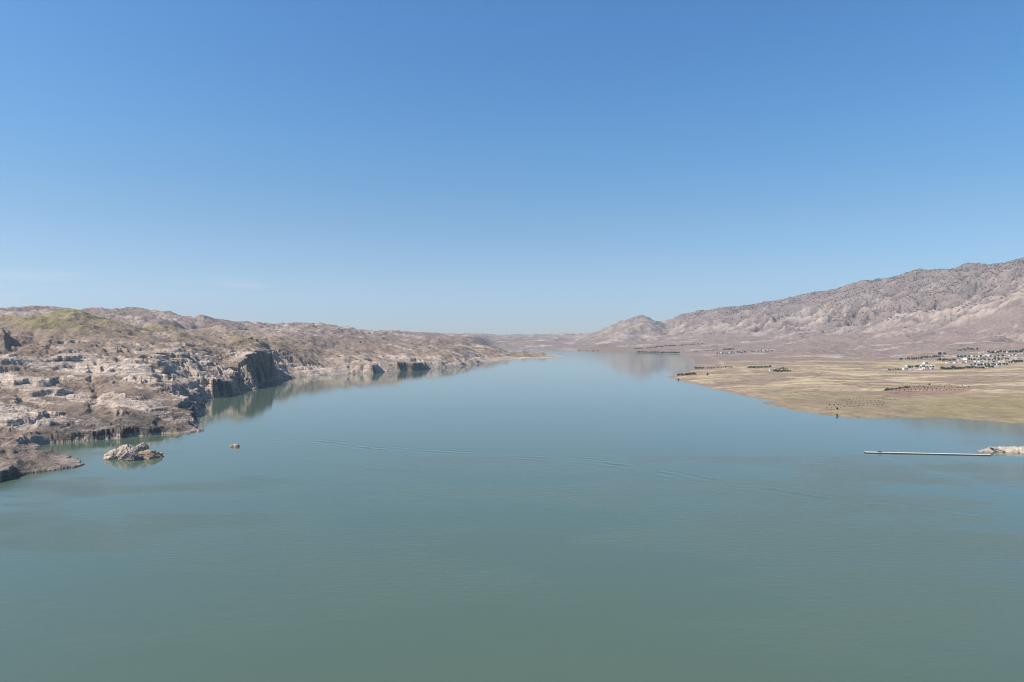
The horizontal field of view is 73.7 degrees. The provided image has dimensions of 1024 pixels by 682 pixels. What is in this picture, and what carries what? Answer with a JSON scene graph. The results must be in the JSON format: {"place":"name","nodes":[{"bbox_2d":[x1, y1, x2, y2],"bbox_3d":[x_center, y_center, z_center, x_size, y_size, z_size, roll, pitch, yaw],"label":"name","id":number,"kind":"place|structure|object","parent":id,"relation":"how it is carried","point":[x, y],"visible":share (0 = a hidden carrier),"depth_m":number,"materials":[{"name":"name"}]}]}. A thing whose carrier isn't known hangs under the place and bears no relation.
{"place":"outdoors","nodes":[
{"label":"outdoors","id":0,"kind":"place"},
{"bbox_2d":[0,309,672,481],"bbox_3d":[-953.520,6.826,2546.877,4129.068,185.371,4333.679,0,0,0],"label":"rocky shore","id":1,"kind":"structure","parent":0,"point":[51,382],"depth_m":1142.21,"materials":[{"name":"brown stone"}]},
{"bbox_2d":[0,305,672,352],"bbox_3d":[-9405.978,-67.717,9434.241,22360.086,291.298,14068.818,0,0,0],"label":"hills","id":2,"kind":"structure","parent":0,"point":[561,341],"depth_m":3971.63,"materials":[{"name":"brown stone"}]},
{"bbox_2d":[137,319,524,365],"bbox_3d":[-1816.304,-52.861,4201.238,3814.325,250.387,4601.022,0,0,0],"label":"scrub","id":3,"kind":"object","parent":2,"relation":"on","point":[360,342],"visible":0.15,"depth_m":2907.78,"materials":[{"name":"green plant"}]},
{"bbox_2d":[0,349,1023,681],"bbox_3d":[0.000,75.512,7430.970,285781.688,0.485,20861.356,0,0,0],"label":"water","id":4,"kind":"structure","parent":0,"point":[596,517],"depth_m":338.38,"materials":[{"name":"teal liquid"}]},
{"bbox_2d":[103,442,163,460],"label":"rock islet","id":5,"kind":"object","parent":4,"relation":"in","point":[138,452],"visible":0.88,"depth_m":570.15,"materials":[{"name":"beige stone"}]},
{"bbox_2d":[864,451,990,455],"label":"floating walkway","id":6,"kind":"structure","parent":4,"relation":"on","point":[926,453],"depth_m":589.82,"materials":[{"name":"grey metal"}]},
{"bbox_2d":[977,446,1023,452],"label":"breakwater","id":7,"kind":"object","parent":4,"relation":"in","point":[1016,449],"visible":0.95,"depth_m":603.92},
{"bbox_2d":[0,0,1023,334],"label":"sky","id":8,"kind":"structure","parent":0,"point":[498,167],"materials":[{"name":"blue"}]},
{"bbox_2d":[581,258,1023,341],"bbox_3d":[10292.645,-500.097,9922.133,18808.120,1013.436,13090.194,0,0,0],"label":"mountain","id":9,"kind":"structure","parent":0,"point":[1005,317],"depth_m":6779.93,"materials":[{"name":"brown stone"}]},
{"bbox_2d":[660,258,1023,333],"bbox_3d":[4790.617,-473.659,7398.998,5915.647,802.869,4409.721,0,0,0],"label":"scrub","id":10,"kind":"object","parent":9,"relation":"on","point":[1013,279],"visible":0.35,"depth_m":7151.55,"materials":[{"name":"brown plant"}]},
{"bbox_2d":[673,331,1023,422],"bbox_3d":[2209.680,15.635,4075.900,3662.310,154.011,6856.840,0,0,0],"label":"grassy plain","id":11,"kind":"structure","parent":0,"point":[824,373],"depth_m":1664.38,"materials":[{"name":"beige plant"}]},
{"bbox_2d":[580,343,734,352],"bbox_3d":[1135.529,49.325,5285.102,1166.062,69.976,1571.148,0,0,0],"label":"tree belt","id":12,"kind":"object","parent":11,"relation":"on","point":[673,352],"visible":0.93,"depth_m":4803.71,"materials":[{"name":"green plant"}]}
]}

